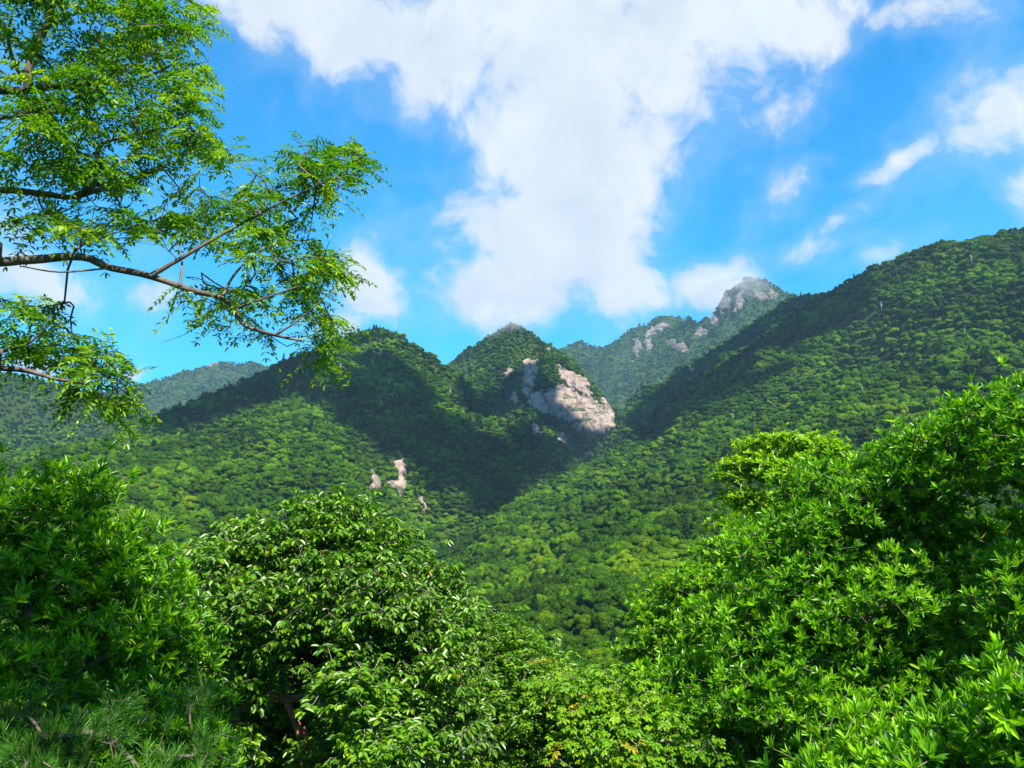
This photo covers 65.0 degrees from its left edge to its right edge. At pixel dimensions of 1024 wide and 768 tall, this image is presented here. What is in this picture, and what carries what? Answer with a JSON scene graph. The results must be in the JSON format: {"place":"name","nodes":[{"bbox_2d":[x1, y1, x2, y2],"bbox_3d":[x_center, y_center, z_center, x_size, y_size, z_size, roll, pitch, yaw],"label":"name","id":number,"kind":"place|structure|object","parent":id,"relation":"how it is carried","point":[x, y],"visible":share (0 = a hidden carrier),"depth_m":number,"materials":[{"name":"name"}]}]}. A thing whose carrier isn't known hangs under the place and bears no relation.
{"place":"outdoors","nodes":[
{"label":"outdoors","id":0,"kind":"place"},
{"bbox_2d":[0,227,1023,767],"bbox_3d":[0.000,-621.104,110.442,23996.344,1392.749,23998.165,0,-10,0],"label":"terrain","id":1,"kind":"structure","parent":0,"point":[616,355],"depth_m":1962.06,"materials":[{"name":"green plant"}]},
{"bbox_2d":[0,436,248,767],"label":"whorled tree","id":2,"kind":"object","parent":1,"relation":"on","point":[142,633],"visible":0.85,"depth_m":9.34,"materials":[{"name":"green plant"}]},
{"bbox_2d":[0,660,251,767],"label":"pine","id":3,"kind":"object","parent":1,"relation":"on","point":[37,747],"visible":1,"depth_m":7.16,"materials":[{"name":"green plant"}]},
{"bbox_2d":[0,0,391,449],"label":"pinnate tree","id":4,"kind":"object","parent":1,"relation":"on","point":[36,114],"visible":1,"depth_m":6.42,"materials":[{"name":"green plant"}]},
{"bbox_2d":[151,483,506,767],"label":"glossy tree","id":5,"kind":"object","parent":1,"relation":"on","point":[267,620],"visible":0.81,"depth_m":11.80,"materials":[{"name":"green plant"}]},
{"bbox_2d":[293,642,448,767],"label":"glossy tree","id":6,"kind":"object","parent":1,"relation":"on","point":[345,693],"visible":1,"depth_m":10.26,"materials":[{"name":"green plant"}]},
{"bbox_2d":[369,468,381,489],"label":"cliff face","id":7,"kind":"object","parent":1,"relation":"on","point":[376,482],"visible":0.64,"depth_m":1049.08},
{"bbox_2d":[387,458,406,497],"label":"cliff face","id":8,"kind":"object","parent":1,"relation":"on","point":[399,485],"visible":0.85,"depth_m":1169.30},
{"bbox_2d":[419,495,426,512],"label":"cliff face","id":9,"kind":"object","parent":1,"relation":"on","point":[423,503],"visible":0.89,"depth_m":1132.76},
{"bbox_2d":[491,602,512,613],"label":"canopy tree","id":10,"kind":"object","parent":1,"relation":"on","point":[499,606],"visible":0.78,"depth_m":440.75,"materials":[{"name":"green plant"}]},
{"bbox_2d":[493,591,514,604],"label":"canopy tree","id":11,"kind":"object","parent":1,"relation":"on","point":[505,598],"visible":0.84,"depth_m":464.07,"materials":[{"name":"green plant"}]},
{"bbox_2d":[503,368,512,378],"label":"cliff face","id":12,"kind":"object","parent":1,"relation":"on","point":[506,374],"visible":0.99,"depth_m":2145.38},
{"bbox_2d":[510,390,517,405],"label":"cliff face","id":13,"kind":"object","parent":1,"relation":"on","point":[514,398],"visible":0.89,"depth_m":1968.66},
{"bbox_2d":[509,600,526,612],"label":"canopy tree","id":14,"kind":"object","parent":1,"relation":"on","point":[514,605],"visible":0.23,"depth_m":441.95,"materials":[{"name":"green plant"}]},
{"bbox_2d":[514,592,528,601],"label":"canopy tree","id":15,"kind":"object","parent":1,"relation":"on","point":[521,596],"visible":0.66,"depth_m":464.37,"materials":[{"name":"green plant"}]},
{"bbox_2d":[519,587,536,594],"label":"canopy tree","id":16,"kind":"object","parent":1,"relation":"on","point":[526,590],"visible":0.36,"depth_m":477.79,"materials":[{"name":"green plant"}]},
{"bbox_2d":[521,358,537,399],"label":"cliff face","id":17,"kind":"object","parent":1,"relation":"on","point":[529,367],"visible":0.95,"depth_m":2065.99},
{"bbox_2d":[532,422,542,435],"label":"cliff face","id":18,"kind":"object","parent":1,"relation":"on","point":[535,427],"visible":0.89,"depth_m":1830.43},
{"bbox_2d":[527,390,548,414],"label":"cliff face","id":19,"kind":"object","parent":1,"relation":"on","point":[537,402],"visible":0.95,"depth_m":1967.00},
{"bbox_2d":[536,594,547,601],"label":"canopy tree","id":20,"kind":"object","parent":1,"relation":"on","point":[542,597],"visible":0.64,"depth_m":443.73,"materials":[{"name":"green plant"}]},
{"bbox_2d":[398,577,687,767],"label":"leaved tree","id":21,"kind":"object","parent":1,"relation":"on","point":[515,670],"visible":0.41,"depth_m":14.55,"materials":[{"name":"green plant"}]},
{"bbox_2d":[534,619,553,632],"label":"canopy tree","id":22,"kind":"object","parent":1,"relation":"on","point":[546,626],"visible":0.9,"depth_m":377.67,"materials":[{"name":"green plant"}]},
{"bbox_2d":[534,610,555,629],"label":"canopy tree","id":23,"kind":"object","parent":1,"relation":"on","point":[547,615],"visible":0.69,"depth_m":383.06,"materials":[{"name":"green plant"}]},
{"bbox_2d":[536,604,558,613],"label":"canopy tree","id":24,"kind":"object","parent":1,"relation":"on","point":[547,608],"visible":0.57,"depth_m":403.55,"materials":[{"name":"green plant"}]},
{"bbox_2d":[540,585,558,594],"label":"canopy tree","id":25,"kind":"object","parent":1,"relation":"on","point":[555,588],"visible":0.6,"depth_m":451.55,"materials":[{"name":"green plant"}]},
{"bbox_2d":[544,589,556,601],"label":"canopy tree","id":26,"kind":"object","parent":1,"relation":"on","point":[548,592],"visible":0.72,"depth_m":446.08,"materials":[{"name":"green plant"}]},
{"bbox_2d":[546,564,556,573],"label":"canopy tree","id":27,"kind":"object","parent":1,"relation":"on","point":[551,567],"visible":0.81,"depth_m":570.15,"materials":[{"name":"green plant"}]},
{"bbox_2d":[543,629,568,642],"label":"canopy tree","id":28,"kind":"object","parent":1,"relation":"on","point":[556,632],"visible":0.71,"depth_m":369.93,"materials":[{"name":"green plant"}]},
{"bbox_2d":[551,601,570,611],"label":"canopy tree","id":29,"kind":"object","parent":1,"relation":"on","point":[557,606],"visible":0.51,"depth_m":404.55,"materials":[{"name":"green plant"}]},
{"bbox_2d":[553,619,571,629],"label":"canopy tree","id":30,"kind":"object","parent":1,"relation":"on","point":[565,624],"visible":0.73,"depth_m":381.31,"materials":[{"name":"green plant"}]},
{"bbox_2d":[557,589,570,597],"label":"canopy tree","id":31,"kind":"object","parent":1,"relation":"on","point":[563,593],"visible":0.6,"depth_m":426.65,"materials":[{"name":"green plant"}]},
{"bbox_2d":[557,432,571,445],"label":"cliff face","id":32,"kind":"object","parent":1,"relation":"on","point":[561,438],"visible":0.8,"depth_m":1897.27},
{"bbox_2d":[555,607,574,630],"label":"canopy tree","id":33,"kind":"object","parent":1,"relation":"on","point":[566,614],"visible":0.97,"depth_m":384.88,"materials":[{"name":"green plant"}]},
{"bbox_2d":[560,574,575,584],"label":"canopy tree","id":34,"kind":"object","parent":1,"relation":"on","point":[567,578],"visible":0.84,"depth_m":469.13,"materials":[{"name":"green plant"}]},
{"bbox_2d":[560,638,577,650],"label":"canopy tree","id":35,"kind":"object","parent":1,"relation":"on","point":[570,644],"visible":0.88,"depth_m":359.87,"materials":[{"name":"green plant"}]},
{"bbox_2d":[560,598,577,608],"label":"canopy tree","id":36,"kind":"object","parent":1,"relation":"on","point":[565,602],"visible":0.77,"depth_m":405.50,"materials":[{"name":"green plant"}]},
{"bbox_2d":[565,566,577,575],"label":"canopy tree","id":37,"kind":"object","parent":1,"relation":"on","point":[571,571],"visible":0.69,"depth_m":504.37,"materials":[{"name":"green plant"}]},
{"bbox_2d":[555,364,592,397],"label":"cliff face","id":38,"kind":"object","parent":1,"relation":"on","point":[578,383],"visible":0.96,"depth_m":2058.11},
{"bbox_2d":[565,552,584,562],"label":"canopy tree","id":39,"kind":"object","parent":1,"relation":"on","point":[572,558],"visible":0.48,"depth_m":544.70,"materials":[{"name":"green plant"}]},
{"bbox_2d":[542,384,614,435],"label":"cliff face","id":40,"kind":"object","parent":1,"relation":"on","point":[587,415],"visible":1,"depth_m":1967.78},
{"bbox_2d":[571,605,588,613],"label":"canopy tree","id":41,"kind":"object","parent":1,"relation":"on","point":[574,609],"visible":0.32,"depth_m":400.08,"materials":[{"name":"green plant"}]},
{"bbox_2d":[575,566,585,575],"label":"canopy tree","id":42,"kind":"object","parent":1,"relation":"on","point":[580,570],"visible":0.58,"depth_m":503.07,"materials":[{"name":"green plant"}]},
{"bbox_2d":[572,613,590,625],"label":"canopy tree","id":43,"kind":"object","parent":1,"relation":"on","point":[579,619],"visible":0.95,"depth_m":386.88,"materials":[{"name":"green plant"}]},
{"bbox_2d":[574,557,588,564],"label":"canopy tree","id":44,"kind":"object","parent":1,"relation":"on","point":[582,560],"visible":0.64,"depth_m":524.79,"materials":[{"name":"green plant"}]},
{"bbox_2d":[574,548,590,554],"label":"canopy tree","id":45,"kind":"object","parent":1,"relation":"on","point":[583,551],"visible":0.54,"depth_m":556.54,"materials":[{"name":"green plant"}]},
{"bbox_2d":[577,606,588,614],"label":"canopy tree","id":46,"kind":"object","parent":1,"relation":"on","point":[583,610],"visible":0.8,"depth_m":394.52,"materials":[{"name":"green plant"}]},
{"bbox_2d":[576,590,596,608],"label":"canopy tree","id":47,"kind":"object","parent":1,"relation":"on","point":[584,597],"visible":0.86,"depth_m":402.73,"materials":[{"name":"green plant"}]},
{"bbox_2d":[584,577,598,590],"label":"canopy tree","id":48,"kind":"object","parent":1,"relation":"on","point":[591,583],"visible":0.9,"depth_m":431.91,"materials":[{"name":"green plant"}]},
{"bbox_2d":[580,628,602,638],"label":"canopy tree","id":49,"kind":"object","parent":1,"relation":"on","point":[587,633],"visible":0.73,"depth_m":373.27,"materials":[{"name":"green plant"}]},
{"bbox_2d":[581,569,604,578],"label":"canopy tree","id":50,"kind":"object","parent":1,"relation":"on","point":[588,573],"visible":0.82,"depth_m":465.30,"materials":[{"name":"green plant"}]},
{"bbox_2d":[581,643,606,652],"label":"canopy tree","id":51,"kind":"object","parent":1,"relation":"on","point":[591,646],"visible":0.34,"depth_m":353.18,"materials":[{"name":"green plant"}]},
{"bbox_2d":[586,636,604,645],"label":"canopy tree","id":52,"kind":"object","parent":1,"relation":"on","point":[598,641],"visible":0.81,"depth_m":355.62,"materials":[{"name":"green plant"}]},
{"bbox_2d":[583,634,611,645],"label":"canopy tree","id":53,"kind":"object","parent":1,"relation":"on","point":[606,638],"visible":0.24,"depth_m":363.61,"materials":[{"name":"green plant"}]},
{"bbox_2d":[587,591,611,607],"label":"canopy tree","id":54,"kind":"object","parent":1,"relation":"on","point":[599,597],"visible":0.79,"depth_m":399.74,"materials":[{"name":"green plant"}]},
{"bbox_2d":[592,602,608,611],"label":"canopy tree","id":55,"kind":"object","parent":1,"relation":"on","point":[599,607],"visible":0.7,"depth_m":393.41,"materials":[{"name":"green plant"}]},
{"bbox_2d":[591,612,612,635],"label":"canopy tree","id":56,"kind":"object","parent":1,"relation":"on","point":[602,622],"visible":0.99,"depth_m":377.85,"materials":[{"name":"green plant"}]},
{"bbox_2d":[597,576,612,590],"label":"canopy tree","id":57,"kind":"object","parent":1,"relation":"on","point":[605,582],"visible":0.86,"depth_m":430.01,"materials":[{"name":"green plant"}]},
{"bbox_2d":[600,397,614,424],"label":"cliff face","id":58,"kind":"object","parent":1,"relation":"on","point":[607,406],"visible":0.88,"depth_m":2005.41},
{"bbox_2d":[601,607,622,616],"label":"canopy tree","id":59,"kind":"object","parent":1,"relation":"on","point":[610,611],"visible":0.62,"depth_m":388.88,"materials":[{"name":"green plant"}]},
{"bbox_2d":[606,586,625,600],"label":"canopy tree","id":60,"kind":"object","parent":1,"relation":"on","point":[614,592],"visible":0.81,"depth_m":406.39,"materials":[{"name":"green plant"}]},
{"bbox_2d":[607,540,627,550],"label":"canopy tree","id":61,"kind":"object","parent":1,"relation":"on","point":[616,545],"visible":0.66,"depth_m":536.40,"materials":[{"name":"green plant"}]},
{"bbox_2d":[612,571,629,584],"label":"canopy tree","id":62,"kind":"object","parent":1,"relation":"on","point":[619,577],"visible":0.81,"depth_m":430.24,"materials":[{"name":"green plant"}]},
{"bbox_2d":[615,591,628,611],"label":"canopy tree","id":63,"kind":"object","parent":1,"relation":"on","point":[621,597],"visible":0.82,"depth_m":397.38,"materials":[{"name":"green plant"}]},
{"bbox_2d":[605,581,638,596],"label":"canopy tree","id":64,"kind":"object","parent":1,"relation":"on","point":[625,587],"visible":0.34,"depth_m":411.95,"materials":[{"name":"green plant"}]},
{"bbox_2d":[614,566,629,572],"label":"canopy tree","id":65,"kind":"object","parent":1,"relation":"on","point":[622,569],"visible":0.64,"depth_m":462.28,"materials":[{"name":"green plant"}]},
{"bbox_2d":[619,636,629,645],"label":"canopy tree","id":66,"kind":"object","parent":1,"relation":"on","point":[625,640],"visible":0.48,"depth_m":351.25,"materials":[{"name":"green plant"}]},
{"bbox_2d":[614,613,636,628],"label":"canopy tree","id":67,"kind":"object","parent":1,"relation":"on","point":[621,624],"visible":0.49,"depth_m":375.69,"materials":[{"name":"green plant"}]},
{"bbox_2d":[622,525,632,535],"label":"canopy tree","id":68,"kind":"object","parent":1,"relation":"on","point":[628,530],"visible":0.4,"depth_m":613.17,"materials":[{"name":"green plant"}]},
{"bbox_2d":[521,658,734,767],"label":"maple tree","id":69,"kind":"object","parent":1,"relation":"on","point":[619,716],"visible":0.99,"depth_m":11.73,"materials":[{"name":"green plant"}]},
{"bbox_2d":[620,543,636,550],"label":"canopy tree","id":70,"kind":"object","parent":1,"relation":"on","point":[630,546],"visible":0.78,"depth_m":529.81,"materials":[{"name":"green plant"}]},
{"bbox_2d":[621,554,638,562],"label":"canopy tree","id":71,"kind":"object","parent":1,"relation":"on","point":[629,558],"visible":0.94,"depth_m":500.68,"materials":[{"name":"green plant"}]},
{"bbox_2d":[629,527,640,534],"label":"canopy tree","id":72,"kind":"object","parent":1,"relation":"on","point":[634,530],"visible":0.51,"depth_m":567.12,"materials":[{"name":"green plant"}]},
{"bbox_2d":[631,338,642,358],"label":"cliff face","id":73,"kind":"object","parent":1,"relation":"on","point":[637,346],"visible":0.97,"depth_m":4382.83},
{"bbox_2d":[630,537,643,546],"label":"canopy tree","id":74,"kind":"object","parent":1,"relation":"on","point":[637,541],"visible":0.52,"depth_m":532.39,"materials":[{"name":"green plant"}]},
{"bbox_2d":[630,573,645,579],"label":"canopy tree","id":75,"kind":"object","parent":1,"relation":"on","point":[633,576],"visible":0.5,"depth_m":445.04,"materials":[{"name":"green plant"}]},
{"bbox_2d":[632,518,648,527],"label":"canopy tree","id":76,"kind":"object","parent":1,"relation":"on","point":[641,521],"visible":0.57,"depth_m":612.70,"materials":[{"name":"green plant"}]},
{"bbox_2d":[638,539,654,547],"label":"canopy tree","id":77,"kind":"object","parent":1,"relation":"on","point":[644,543],"visible":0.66,"depth_m":526.18,"materials":[{"name":"green plant"}]},
{"bbox_2d":[639,559,655,566],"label":"canopy tree","id":78,"kind":"object","parent":1,"relation":"on","point":[646,562],"visible":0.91,"depth_m":485.40,"materials":[{"name":"green plant"}]},
{"bbox_2d":[642,338,652,350],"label":"cliff face","id":79,"kind":"object","parent":1,"relation":"on","point":[648,345],"visible":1,"depth_m":4327.05},
{"bbox_2d":[643,553,658,561],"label":"canopy tree","id":80,"kind":"object","parent":1,"relation":"on","point":[652,557],"visible":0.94,"depth_m":496.01,"materials":[{"name":"green plant"}]},
{"bbox_2d":[641,522,662,536],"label":"canopy tree","id":81,"kind":"object","parent":1,"relation":"on","point":[651,529],"visible":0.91,"depth_m":562.20,"materials":[{"name":"green plant"}]},
{"bbox_2d":[645,322,669,337],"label":"cliff face","id":82,"kind":"object","parent":1,"relation":"on","point":[659,327],"visible":0.97,"depth_m":4477.00},
{"bbox_2d":[652,518,667,525],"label":"canopy tree","id":83,"kind":"object","parent":1,"relation":"on","point":[662,521],"visible":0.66,"depth_m":578.05,"materials":[{"name":"green plant"}]},
{"bbox_2d":[655,534,668,541],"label":"canopy tree","id":84,"kind":"object","parent":1,"relation":"on","point":[660,537],"visible":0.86,"depth_m":530.20,"materials":[{"name":"green plant"}]},
{"bbox_2d":[659,541,672,548],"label":"canopy tree","id":85,"kind":"object","parent":1,"relation":"on","point":[666,544],"visible":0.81,"depth_m":518.38,"materials":[{"name":"green plant"}]},
{"bbox_2d":[662,529,681,536],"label":"canopy tree","id":86,"kind":"object","parent":1,"relation":"on","point":[674,532],"visible":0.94,"depth_m":542.90,"materials":[{"name":"green plant"}]},
{"bbox_2d":[665,548,678,558],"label":"canopy tree","id":87,"kind":"object","parent":1,"relation":"on","point":[673,550],"visible":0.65,"depth_m":505.41,"materials":[{"name":"green plant"}]},
{"bbox_2d":[666,516,681,527],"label":"canopy tree","id":88,"kind":"object","parent":1,"relation":"on","point":[672,522],"visible":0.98,"depth_m":561.10,"materials":[{"name":"green plant"}]},
{"bbox_2d":[665,339,688,353],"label":"cliff face","id":89,"kind":"object","parent":1,"relation":"on","point":[682,348],"visible":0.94,"depth_m":4149.90},
{"bbox_2d":[672,502,689,514],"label":"canopy tree","id":90,"kind":"object","parent":1,"relation":"on","point":[678,508],"visible":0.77,"depth_m":614.98,"materials":[{"name":"green plant"}]},
{"bbox_2d":[677,539,689,549],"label":"canopy tree","id":91,"kind":"object","parent":1,"relation":"on","point":[683,545],"visible":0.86,"depth_m":519.62,"materials":[{"name":"green plant"}]},
{"bbox_2d":[692,509,706,520],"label":"canopy tree","id":92,"kind":"object","parent":1,"relation":"on","point":[699,514],"visible":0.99,"depth_m":572.22,"materials":[{"name":"green plant"}]},
{"bbox_2d":[695,327,708,336],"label":"cliff face","id":93,"kind":"object","parent":1,"relation":"on","point":[700,332],"visible":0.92,"depth_m":4294.82},
{"bbox_2d":[709,313,717,325],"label":"cliff face","id":94,"kind":"object","parent":1,"relation":"on","point":[713,319],"visible":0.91,"depth_m":4282.13},
{"bbox_2d":[604,523,833,763],"bbox_3d":[4.524,9.172,16.377,5.045,12.614,4.190,0,-10,0],"label":"fine leaved tree","id":95,"kind":"object","parent":1,"relation":"on","point":[650,634],"visible":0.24,"depth_m":17.09,"materials":[{"name":"green plant"}]},
{"bbox_2d":[718,293,730,315],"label":"cliff face","id":96,"kind":"object","parent":1,"relation":"on","point":[724,303],"visible":0.97,"depth_m":4325.25},
{"bbox_2d":[733,290,744,311],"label":"cliff face","id":97,"kind":"object","parent":1,"relation":"on","point":[739,300],"visible":1,"depth_m":4223.87},
{"bbox_2d":[751,288,767,300],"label":"cliff face","id":98,"kind":"object","parent":1,"relation":"on","point":[761,296],"visible":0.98,"depth_m":4257.10},
{"bbox_2d":[768,289,778,299],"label":"cliff face","id":99,"kind":"object","parent":1,"relation":"on","point":[771,294],"visible":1,"depth_m":4253.23},
{"bbox_2d":[701,422,854,746],"bbox_3d":[7.175,9.869,20.088,4.523,17.999,3.292,0,-10,0],"label":"layered tree","id":100,"kind":"object","parent":1,"relation":"on","point":[761,447],"visible":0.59,"depth_m":21.19,"materials":[{"name":"green plant"}]},
{"bbox_2d":[622,356,1023,767],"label":"whorled tree","id":101,"kind":"object","parent":1,"relation":"on","point":[840,582],"visible":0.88,"depth_m":11.92,"materials":[{"name":"green plant"}]},
{"bbox_2d":[750,631,1023,767],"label":"whorled tree","id":102,"kind":"object","parent":1,"relation":"on","point":[987,731],"visible":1,"depth_m":6.30,"materials":[{"name":"green plant"}]},
{"bbox_2d":[0,0,1023,391],"label":"sky","id":103,"kind":"structure","parent":0,"point":[565,172],"materials":[{"name":"blue"}]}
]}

